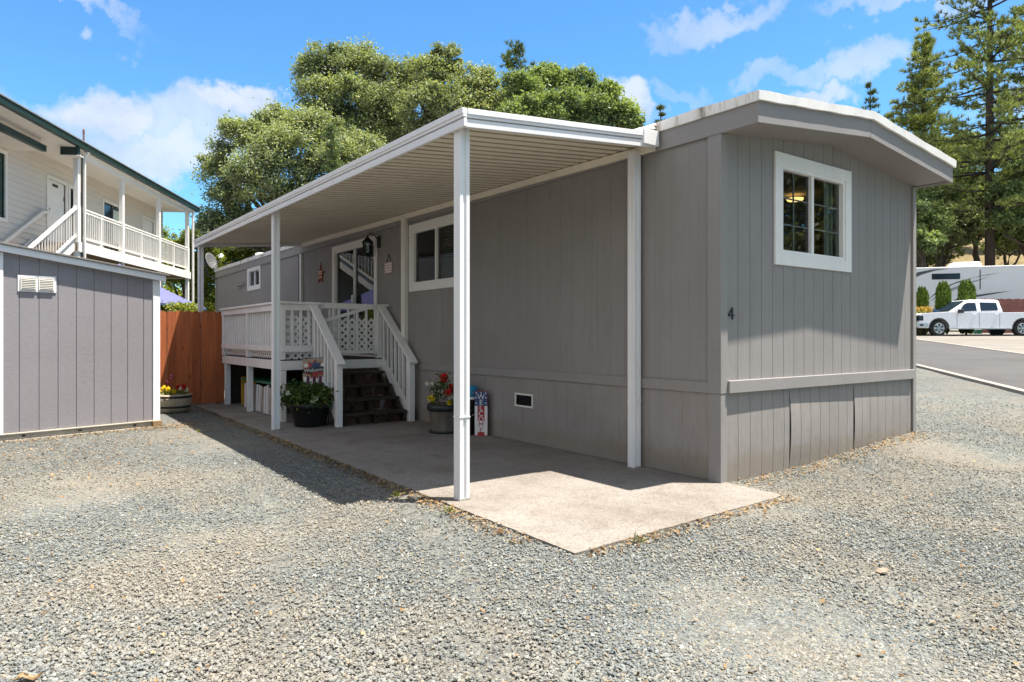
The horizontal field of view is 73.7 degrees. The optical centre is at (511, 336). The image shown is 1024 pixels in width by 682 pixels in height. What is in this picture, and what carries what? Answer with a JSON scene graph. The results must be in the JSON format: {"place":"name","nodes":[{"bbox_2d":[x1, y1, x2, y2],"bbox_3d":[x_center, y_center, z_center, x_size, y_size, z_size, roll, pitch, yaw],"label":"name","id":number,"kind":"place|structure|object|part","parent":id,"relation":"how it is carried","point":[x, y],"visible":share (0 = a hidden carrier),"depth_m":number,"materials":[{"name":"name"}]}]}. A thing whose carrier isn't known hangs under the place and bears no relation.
{"place":"outdoors","nodes":[
{"label":"outdoors","id":0,"kind":"place"},
{"bbox_2d":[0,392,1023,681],"bbox_3d":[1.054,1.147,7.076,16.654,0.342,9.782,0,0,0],"label":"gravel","id":1,"kind":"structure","parent":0,"point":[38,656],"depth_m":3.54,"materials":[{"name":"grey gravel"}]},
{"bbox_2d":[15,672,41,680],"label":"dry leaf","id":2,"kind":"object","parent":1,"relation":"on","point":[27,676],"visible":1,"depth_m":2.58,"materials":[{"name":"beige plant"}]},
{"bbox_2d":[875,568,888,573],"bbox_3d":[2.052,1.298,3.782,0.108,0.020,0.056,0,0,-36],"label":"flat stone","id":3,"kind":"object","parent":1,"relation":"on","point":[881,570],"visible":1,"depth_m":3.76,"materials":[{"name":"beige stone"}]},
{"bbox_2d":[0,238,1023,681],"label":"ground","id":4,"kind":"structure","parent":0,"point":[944,390],"depth_m":4.11,"materials":[{"name":"grey gravel"}]},
{"bbox_2d":[0,242,169,442],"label":"storage shed","id":5,"kind":"structure","parent":4,"relation":"on","point":[79,345],"depth_m":9.02,"materials":[{"name":"grey paint"}]},
{"bbox_2d":[0,93,199,310],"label":"apartment building","id":6,"kind":"structure","parent":4,"relation":"on","point":[62,191],"depth_m":19.38,"materials":[{"name":"beige"}]},
{"bbox_2d":[0,149,7,222],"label":"window","id":7,"kind":"structure","parent":6,"relation":"in","point":[5,219],"depth_m":17.10,"materials":[{"name":"white glass"}]},
{"bbox_2d":[46,174,67,240],"bbox_3d":[-13.048,-3.500,19.538,0.095,2.020,1.120,0,0,-7],"label":"door","id":8,"kind":"structure","parent":6,"relation":"in","point":[54,190],"depth_m":19.53,"materials":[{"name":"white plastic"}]},
{"bbox_2d":[68,184,72,237],"bbox_3d":[-13.180,-3.490,20.587,0.095,2.000,0.880,0,0,-7],"label":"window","id":9,"kind":"structure","parent":6,"relation":"in","point":[70,192],"depth_m":20.24,"materials":[{"name":"white glass"}]},
{"bbox_2d":[102,198,118,251],"bbox_3d":[-13.497,-3.500,23.042,0.095,2.020,1.530,0,0,-7],"label":"sliding door","id":10,"kind":"structure","parent":6,"relation":"in","point":[110,210],"depth_m":23.00,"materials":[{"name":"white glass"}]},
{"bbox_2d":[141,215,154,261],"bbox_3d":[-13.881,-3.500,26.018,0.095,2.020,1.230,0,0,-7],"label":"door","id":11,"kind":"structure","parent":6,"relation":"in","point":[147,226],"depth_m":26.07,"materials":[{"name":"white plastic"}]},
{"bbox_2d":[118,264,206,309],"bbox_3d":[-8.400,-0.125,14.600,2.708,2.850,2.708,0,0,-6],"label":"patio umbrella","id":12,"kind":"object","parent":4,"relation":"on","point":[166,296],"visible":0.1,"depth_m":14.89,"materials":[{"name":"purple fabric"}]},
{"bbox_2d":[163,223,178,284],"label":"broadleaf tree","id":13,"kind":"object","parent":4,"relation":"on","point":[167,234],"visible":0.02,"depth_m":40.83,"materials":[{"name":"green plant"}]},
{"bbox_2d":[160,375,191,412],"bbox_3d":[-5.894,0.978,11.790,0.662,0.644,0.658,0,0,-36],"label":"half barrel planter","id":14,"kind":"object","parent":4,"relation":"on","point":[178,400],"visible":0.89,"depth_m":11.60,"materials":[{"name":"grey wood"}]},
{"bbox_2d":[160,299,204,312],"bbox_3d":[-8.712,0.257,12.776,5.532,2.151,1.206,0,0,-36],"label":"hedge","id":15,"kind":"object","parent":4,"relation":"on","point":[191,306],"visible":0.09,"depth_m":13.94,"materials":[{"name":"green plant"}]},
{"bbox_2d":[163,283,214,312],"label":"broadleaf tree","id":16,"kind":"object","parent":4,"relation":"on","point":[209,308],"visible":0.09,"depth_m":45.20,"materials":[{"name":"green plant"}]},
{"bbox_2d":[160,311,223,403],"bbox_3d":[-7.538,0.412,11.772,4.845,1.777,0.160,0,0,-36],"label":"wooden fence","id":17,"kind":"object","parent":4,"relation":"on","point":[180,347],"visible":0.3,"depth_m":12.82,"materials":[{"name":"brown wood"}]},
{"bbox_2d":[163,229,232,306],"bbox_3d":[-15.711,-1.946,32.946,4.361,6.899,4.163,0,0,-36],"label":"broadleaf tree","id":18,"kind":"object","parent":4,"relation":"on","point":[209,286],"visible":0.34,"depth_m":32.48,"materials":[{"name":"green plant"}]},
{"bbox_2d":[210,247,257,278],"bbox_3d":[-13.578,-2.156,35.991,5.690,7.357,2.874,0,0,2],"label":"broadleaf tree","id":19,"kind":"object","parent":4,"relation":"on","point":[235,255],"visible":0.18,"depth_m":35.24,"materials":[{"name":"green plant"}]},
{"bbox_2d":[179,96,390,256],"bbox_3d":[-10.166,-4.812,30.537,10.677,12.671,5.948,0,0,4],"label":"oak tree","id":20,"kind":"object","parent":4,"relation":"on","point":[278,134],"visible":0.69,"depth_m":29.88,"materials":[{"name":"green plant"}]},
{"bbox_2d":[317,122,341,175],"bbox_3d":[-6.912,-3.303,25.942,1.433,9.811,1.424,0,0,25],"label":"cypress tree","id":21,"kind":"object","parent":4,"relation":"on","point":[331,164],"visible":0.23,"depth_m":25.96,"materials":[{"name":"green plant"}]},
{"bbox_2d":[283,32,427,144],"bbox_3d":[-7.449,-7.220,35.216,8.093,17.494,6.772,0,0,-36],"label":"oak tree","id":22,"kind":"object","parent":4,"relation":"on","point":[368,92],"visible":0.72,"depth_m":33.95,"materials":[{"name":"green plant"}]},
{"bbox_2d":[390,490,399,496],"bbox_3d":[-0.931,1.265,5.528,0.063,0.070,0.097,0,0,45],"label":"weed","id":23,"kind":"object","parent":4,"relation":"on","point":[395,493],"visible":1,"depth_m":5.53,"materials":[{"name":"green plant"}]},
{"bbox_2d":[444,505,455,512],"bbox_3d":[-0.474,1.270,5.031,0.126,0.080,0.079,0,0,30],"label":"weed","id":24,"kind":"object","parent":4,"relation":"on","point":[449,510],"visible":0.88,"depth_m":5.03,"materials":[{"name":"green plant"}]},
{"bbox_2d":[389,40,510,133],"bbox_3d":[-2.713,-6.346,32.740,6.049,15.803,4.940,0,0,-36],"label":"oak tree","id":25,"kind":"object","parent":4,"relation":"on","point":[437,97],"visible":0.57,"depth_m":32.19,"materials":[{"name":"green plant"}]},
{"bbox_2d":[194,400,783,554],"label":"concrete slab","id":26,"kind":"structure","parent":4,"relation":"on","point":[573,503],"depth_m":6.03,"materials":[{"name":"beige concrete"}]},
{"bbox_2d":[244,383,246,407],"bbox_3d":[-4.796,1.063,12.297,0.040,0.433,0.090,0,0,-36],"label":"picket","id":27,"kind":"object","parent":26,"relation":"on","point":[245,394],"visible":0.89,"depth_m":12.27,"materials":[{"name":"white paint"}]},
{"bbox_2d":[241,376,255,404],"bbox_3d":[-4.888,1.010,12.684,0.270,0.520,0.041,0,0,-36],"label":"stored board","id":28,"kind":"object","parent":26,"relation":"on","point":[243,382],"visible":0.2,"depth_m":12.61,"materials":[{"name":"yellow paint"}]},
{"bbox_2d":[253,385,255,409],"bbox_3d":[-4.455,1.061,11.831,0.040,0.439,0.078,0,0,-36],"label":"picket","id":29,"kind":"object","parent":26,"relation":"on","point":[254,404],"visible":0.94,"depth_m":11.80,"materials":[{"name":"white wood"}]},
{"bbox_2d":[256,384,258,410],"bbox_3d":[-4.361,1.054,11.703,0.040,0.453,0.109,0,0,-36],"label":"picket","id":30,"kind":"object","parent":26,"relation":"on","point":[257,394],"visible":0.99,"depth_m":11.67,"materials":[{"name":"white paint"}]},
{"bbox_2d":[258,385,261,411],"bbox_3d":[-4.272,1.058,11.582,0.040,0.444,0.090,0,0,-36],"label":"picket","id":31,"kind":"object","parent":26,"relation":"on","point":[259,405],"visible":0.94,"depth_m":11.56,"materials":[{"name":"white paint"}]},
{"bbox_2d":[261,387,263,412],"bbox_3d":[-4.195,1.067,11.477,0.040,0.426,0.089,0,0,-36],"label":"picket","id":32,"kind":"object","parent":26,"relation":"on","point":[262,394],"visible":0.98,"depth_m":11.45,"materials":[{"name":"white wood"}]},
{"bbox_2d":[263,386,266,412],"bbox_3d":[-4.103,1.058,11.351,0.040,0.445,0.108,0,0,-36],"label":"picket","id":33,"kind":"object","parent":26,"relation":"on","point":[264,402],"visible":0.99,"depth_m":11.32,"materials":[{"name":"white paint"}]},
{"bbox_2d":[266,385,269,413],"bbox_3d":[-4.019,1.041,11.237,0.040,0.477,0.085,0,0,-36],"label":"picket","id":34,"kind":"object","parent":26,"relation":"on","point":[267,400],"visible":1,"depth_m":11.21,"materials":[{"name":"white paint"}]},
{"bbox_2d":[268,388,270,414],"bbox_3d":[-3.934,1.059,11.120,0.040,0.441,0.094,0,0,-36],"label":"picket","id":35,"kind":"object","parent":26,"relation":"on","point":[269,412],"visible":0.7,"depth_m":11.10,"materials":[{"name":"white wood"}]},
{"bbox_2d":[280,372,349,427],"bbox_3d":[-2.953,0.911,9.897,0.983,0.762,1.100,0,0,-36],"label":"potted plant","id":36,"kind":"object","parent":26,"relation":"on","point":[308,405],"visible":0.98,"depth_m":9.64,"materials":[{"name":"green plant"}]},
{"bbox_2d":[302,358,328,422],"bbox_3d":[-2.894,0.804,10.117,0.424,0.975,0.031,0,0,-8],"label":"garden flag","id":37,"kind":"object","parent":26,"relation":"on","point":[315,367],"visible":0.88,"depth_m":10.10,"materials":[{"name":"multicoloured fabric"}]},
{"bbox_2d":[220,301,417,427],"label":"deck","id":38,"kind":"structure","parent":26,"relation":"on","point":[246,329],"depth_m":10.79,"materials":[{"name":"white paint"}]},
{"bbox_2d":[193,107,658,500],"bbox_3d":[-2.381,-0.384,9.942,2.364,3.352,10.016,0,0,-36],"label":"carport","id":39,"kind":"object","parent":26,"relation":"on","point":[458,159],"visible":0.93,"depth_m":6.77,"materials":[{"name":"white metal"}]},
{"bbox_2d":[425,372,453,433],"bbox_3d":[-0.900,0.881,9.222,0.540,0.823,0.486,0,0,-36],"label":"potted plant","id":40,"kind":"object","parent":26,"relation":"on","point":[441,417],"visible":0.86,"depth_m":9.07,"materials":[{"name":"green plant"}]},
{"bbox_2d":[470,385,477,434],"bbox_3d":[-0.587,0.970,9.005,0.273,0.645,0.273,0,0,-2],"label":"bucket","id":41,"kind":"object","parent":26,"relation":"on","point":[473,388],"visible":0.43,"depth_m":8.91,"materials":[{"name":"plastic"}]},
{"bbox_2d":[475,391,487,435],"bbox_3d":[-0.398,1.002,8.859,0.170,0.580,0.040,0,0,9],"label":"welcome sign","id":42,"kind":"object","parent":26,"relation":"on","point":[481,413],"visible":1,"depth_m":8.84,"materials":[{"name":"multicoloured wood"}]},
{"bbox_2d":[0,409,1022,681],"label":"leaf litter","id":43,"kind":"object","parent":4,"relation":"on","point":[384,483],"visible":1,"depth_m":5.52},
{"bbox_2d":[498,39,535,99],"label":"pine tree","id":44,"kind":"object","parent":4,"relation":"on","point":[517,50],"visible":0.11,"depth_m":45.61,"materials":[{"name":"green plant"}]},
{"bbox_2d":[490,59,650,129],"bbox_3d":[2.397,-6.061,31.969,7.891,14.797,4.856,0,0,-6],"label":"broadleaf tree","id":45,"kind":"object","parent":4,"relation":"on","point":[595,102],"visible":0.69,"depth_m":31.22,"materials":[{"name":"green plant"}]},
{"bbox_2d":[214,90,956,482],"bbox_3d":[-1.986,-0.530,14.388,3.875,3.700,18.882,0,0,-36],"label":"mobile home","id":46,"kind":"object","parent":4,"relation":"on","point":[778,282],"visible":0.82,"depth_m":7.20,"materials":[{"name":"grey paint"}]},
{"bbox_2d":[204,253,222,278],"bbox_3d":[-9.042,-2.135,20.608,0.548,0.811,0.457,0,0,44],"label":"satellite dish","id":47,"kind":"object","parent":46,"relation":"attached to","point":[211,261],"visible":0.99,"depth_m":20.69,"materials":[{"name":"grey plastic"}]},
{"bbox_2d":[247,265,260,290],"bbox_3d":[-6.628,-1.500,17.614,0.090,0.620,1.170,0,0,-36],"label":"window","id":48,"kind":"structure","parent":46,"relation":"in","point":[256,286],"depth_m":17.62,"materials":[{"name":"white paint"}]},
{"bbox_2d":[317,264,323,282],"bbox_3d":[-3.862,-1.293,13.771,0.027,0.414,0.361,0,0,-36],"label":"wall star","id":49,"kind":"object","parent":46,"relation":"attached to","point":[320,272],"depth_m":13.75,"materials":[{"name":"red paint"}]},
{"bbox_2d":[332,235,376,356],"bbox_3d":[-2.884,-0.635,12.479,0.120,2.190,2.000,0,0,-36],"label":"sliding door","id":50,"kind":"structure","parent":46,"relation":"in","point":[354,273],"depth_m":12.47,"materials":[{"name":"white paint"}]},
{"bbox_2d":[362,233,380,255],"bbox_3d":[-2.394,-1.565,11.596,0.310,0.391,0.194,0,0,-14],"label":"wall lantern","id":51,"kind":"object","parent":46,"relation":"attached to","point":[367,240],"depth_m":11.55,"materials":[{"name":"black metal"}]},
{"bbox_2d":[385,255,392,273],"bbox_3d":[-2.040,-1.200,11.288,0.020,0.320,0.260,0,0,-36],"label":"hanging plaque","id":52,"kind":"object","parent":46,"relation":"hanging from","point":[388,267],"visible":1,"depth_m":11.27,"materials":[{"name":"white paint"}]},
{"bbox_2d":[409,213,453,291],"bbox_3d":[-1.086,-1.215,10.090,0.138,1.040,1.620,0,0,-36],"label":"window","id":53,"kind":"structure","parent":46,"relation":"in","point":[445,221],"depth_m":10.09,"materials":[{"name":"white paint"}]},
{"bbox_2d":[774,151,851,271],"bbox_3d":[3.024,-1.225,6.971,1.410,1.080,0.170,0,0,-36],"label":"window","id":54,"kind":"structure","parent":46,"relation":"in","point":[794,176],"depth_m":6.91,"materials":[{"name":"white paint"}]},
{"bbox_2d":[631,532,647,544],"bbox_3d":[0.801,1.267,4.290,0.081,0.109,0.116,0,0,-79],"label":"weed","id":55,"kind":"object","parent":4,"relation":"on","point":[638,541],"visible":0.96,"depth_m":4.28,"materials":[{"name":"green plant"}]},
{"bbox_2d":[654,103,666,122],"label":"pine tree","id":56,"kind":"object","parent":4,"relation":"on","point":[660,108],"visible":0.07,"depth_m":79.90,"materials":[{"name":"green plant"}]},
{"bbox_2d":[861,80,881,112],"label":"pine tree","id":57,"kind":"object","parent":4,"relation":"on","point":[874,99],"visible":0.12,"depth_m":80.73,"materials":[{"name":"green plant"}]},
{"bbox_2d":[916,197,948,267],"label":"broadleaf tree","id":58,"kind":"object","parent":4,"relation":"on","point":[927,242],"visible":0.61,"depth_m":46.55,"materials":[{"name":"green plant"}]},
{"bbox_2d":[885,33,984,266],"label":"pine tree","id":59,"kind":"object","parent":4,"relation":"on","point":[918,121],"visible":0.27,"depth_m":55.85,"materials":[{"name":"green plant"}]},
{"bbox_2d":[916,179,963,267],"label":"broadleaf tree","id":60,"kind":"object","parent":4,"relation":"on","point":[941,219],"visible":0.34,"depth_m":49.01,"materials":[{"name":"green plant"}]},
{"bbox_2d":[935,205,984,266],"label":"broadleaf tree","id":61,"kind":"object","parent":4,"relation":"on","point":[958,235],"visible":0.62,"depth_m":52.49,"materials":[{"name":"green plant"}]},
{"bbox_2d":[940,163,984,266],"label":"broadleaf tree","id":62,"kind":"object","parent":4,"relation":"on","point":[968,204],"visible":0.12,"depth_m":54.17,"materials":[{"name":"green plant"}]},
{"bbox_2d":[912,0,1023,265],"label":"pine tree","id":63,"kind":"object","parent":4,"relation":"on","point":[992,38],"visible":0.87,"depth_m":49.48,"materials":[{"name":"green plant"}]},
{"bbox_2d":[916,364,1023,394],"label":"kerb","id":64,"kind":"structure","parent":4,"relation":"on","point":[991,383],"depth_m":13.65,"materials":[{"name":"concrete"}]},
{"bbox_2d":[916,339,1023,353],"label":"kerb","id":65,"kind":"structure","parent":4,"relation":"on","point":[972,346],"depth_m":24.68,"materials":[{"name":"concrete"}]},
{"bbox_2d":[916,329,1023,352],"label":"parking lot","id":66,"kind":"structure","parent":4,"relation":"on","point":[1012,342],"depth_m":30.83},
{"bbox_2d":[916,286,929,333],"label":"arborvitae","id":67,"kind":"object","parent":66,"relation":"on","point":[922,297],"visible":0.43,"depth_m":35.81,"materials":[{"name":"green plant"}]},
{"bbox_2d":[916,306,932,335],"bbox_3d":[20.054,-0.800,35.545,3.460,1.677,1.364,0,0,0],"label":"hedge","id":68,"kind":"object","parent":66,"relation":"on","point":[922,331],"visible":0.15,"depth_m":35.21,"materials":[{"name":"yellow plant"}]},
{"bbox_2d":[933,280,951,334],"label":"arborvitae","id":69,"kind":"object","parent":66,"relation":"on","point":[943,294],"visible":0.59,"depth_m":35.78,"materials":[{"name":"green plant"}]},
{"bbox_2d":[956,278,976,334],"bbox_3d":[23.944,-1.516,36.007,0.963,3.105,0.946,0,0,-36],"label":"arborvitae","id":70,"kind":"object","parent":66,"relation":"on","point":[966,289],"visible":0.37,"depth_m":35.78,"materials":[{"name":"green plant"}]},
{"bbox_2d":[916,261,1023,308],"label":"travel trailer","id":71,"kind":"object","parent":66,"relation":"on","point":[1000,282],"visible":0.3,"depth_m":40.17,"materials":[{"name":"white metal"}]},
{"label":"window","id":72,"kind":"part","parent":71,"relation":"part of","materials":[{"name":"black glass"}]},
{"bbox_2d":[916,300,1023,335],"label":"pickup truck","id":73,"kind":"object","parent":66,"relation":"on","point":[992,317],"visible":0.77,"depth_m":34.50,"materials":[{"name":"white paint"}]},
{"bbox_3d":[23.070,-1.474,34.602,0.900,0.450,0.172,0,0,0],"label":"window","id":74,"kind":"part","parent":73,"relation":"part of","materials":[{"name":"blue glass"}]},
{"bbox_3d":[24.160,-1.504,34.611,0.880,0.430,0.165,0,0,0],"label":"window","id":75,"kind":"part","parent":73,"relation":"part of","materials":[{"name":"blue glass"}]},
{"bbox_2d":[981,299,1023,332],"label":"red fence","id":76,"kind":"object","parent":66,"relation":"on","point":[1011,305],"visible":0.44,"depth_m":37.50,"materials":[{"name":"red wood"}]},
{"bbox_2d":[930,129,1022,171],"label":"broadleaf tree","id":77,"kind":"object","parent":4,"relation":"on","point":[968,155],"visible":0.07,"depth_m":72.82,"materials":[{"name":"green plant"}]},
{"bbox_2d":[972,171,1003,261],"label":"broadleaf tree","id":78,"kind":"object","parent":4,"relation":"on","point":[975,255],"visible":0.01,"depth_m":62.85,"materials":[{"name":"green wood"}]},
{"bbox_2d":[955,3,1023,259],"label":"pine tree","id":79,"kind":"object","parent":4,"relation":"on","point":[1016,77],"visible":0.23,"depth_m":56.38,"materials":[{"name":"green plant"}]},
{"bbox_2d":[980,229,1020,264],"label":"broadleaf tree","id":80,"kind":"object","parent":4,"relation":"on","point":[1000,239],"visible":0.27,"depth_m":53.92,"materials":[{"name":"green plant"}]},
{"bbox_2d":[978,155,1023,255],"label":"broadleaf tree","id":81,"kind":"object","parent":4,"relation":"on","point":[1011,223],"visible":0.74,"depth_m":48.62,"materials":[{"name":"green plant"}]},
{"bbox_2d":[0,0,1023,288],"label":"sky","id":82,"kind":"structure","parent":0,"point":[144,80],"materials":[{"name":"blue"}]},
{"bbox_2d":[916,340,1023,388],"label":"road","id":83,"kind":"structure","parent":0,"point":[1004,368],"depth_m":18.39,"materials":[{"name":"grey asphalt"}]},
{"bbox_2d":[974,330,981,333],"bbox_3d":[25.485,-0.251,37.350,0.290,0.230,0.320,0,0,0],"label":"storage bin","id":84,"kind":"object","parent":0,"point":[977,331],"visible":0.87,"depth_m":37.20,"materials":[{"name":"green plastic"}]},
{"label":"picket","id":85,"kind":"object","parent":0,"visible":0},
{"bbox_2d":[240,376,301,384],"bbox_3d":[-4.133,0.762,11.750,0.456,0.074,2.300,0,0,-36],"label":"plastic sheet","id":86,"kind":"object","parent":85,"relation":"on","point":[263,379],"visible":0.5,"depth_m":11.61,"materials":[{"name":"plastic"}]}
]}

